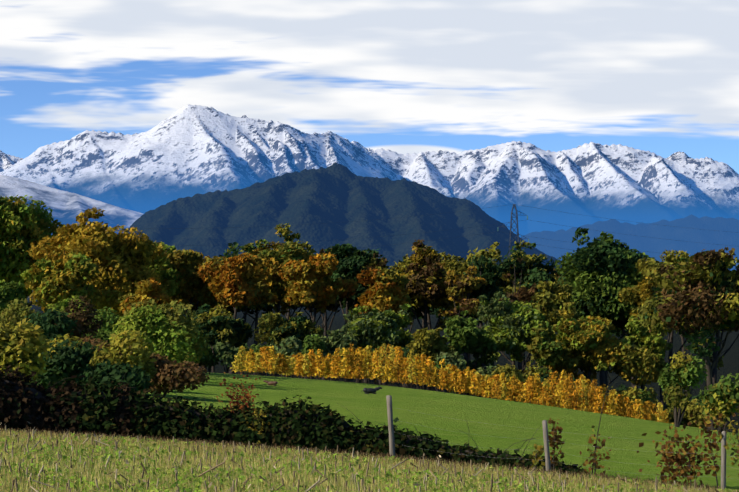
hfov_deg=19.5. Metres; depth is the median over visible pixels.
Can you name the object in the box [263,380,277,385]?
brown cow
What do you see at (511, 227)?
power pylon
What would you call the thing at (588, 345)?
trees
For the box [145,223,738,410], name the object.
trees
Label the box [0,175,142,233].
snowy hill slope
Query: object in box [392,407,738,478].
fence wires
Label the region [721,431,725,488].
fence post
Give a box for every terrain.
[0,104,738,236]
[11,296,738,491]
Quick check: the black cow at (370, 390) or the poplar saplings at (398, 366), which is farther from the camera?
the poplar saplings at (398, 366)
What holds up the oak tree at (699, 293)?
on the terrain at (450, 409)
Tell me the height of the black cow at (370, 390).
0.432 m
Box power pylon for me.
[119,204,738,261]
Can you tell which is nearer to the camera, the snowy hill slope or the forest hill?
the forest hill
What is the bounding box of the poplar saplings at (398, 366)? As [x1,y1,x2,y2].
[230,343,673,423]
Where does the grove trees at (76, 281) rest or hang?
on the terrain at (450, 409)
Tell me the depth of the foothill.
14321.45 m
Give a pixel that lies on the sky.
(660, 77)
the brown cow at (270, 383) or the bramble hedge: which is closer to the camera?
the bramble hedge
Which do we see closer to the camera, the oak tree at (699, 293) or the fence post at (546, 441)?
the fence post at (546, 441)
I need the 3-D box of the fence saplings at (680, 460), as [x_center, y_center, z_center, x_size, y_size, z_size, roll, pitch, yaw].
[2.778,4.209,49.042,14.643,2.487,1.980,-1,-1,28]
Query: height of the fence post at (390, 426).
1.818 m
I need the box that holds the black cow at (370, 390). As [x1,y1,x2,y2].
[363,387,381,393]
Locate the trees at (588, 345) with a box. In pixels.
[185,291,716,427]
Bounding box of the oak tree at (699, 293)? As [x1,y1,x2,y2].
[637,247,738,434]
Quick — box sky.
[0,0,738,173]
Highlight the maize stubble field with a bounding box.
[0,421,737,491]
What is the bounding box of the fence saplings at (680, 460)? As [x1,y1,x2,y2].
[217,372,738,487]
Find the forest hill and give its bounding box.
[128,162,565,272]
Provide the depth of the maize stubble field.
40.96 m
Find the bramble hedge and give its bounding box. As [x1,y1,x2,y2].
[0,365,585,473]
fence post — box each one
[386,395,394,456]
[542,420,550,470]
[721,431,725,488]
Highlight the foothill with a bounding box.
[51,214,738,270]
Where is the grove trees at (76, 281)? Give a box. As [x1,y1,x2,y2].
[0,195,210,397]

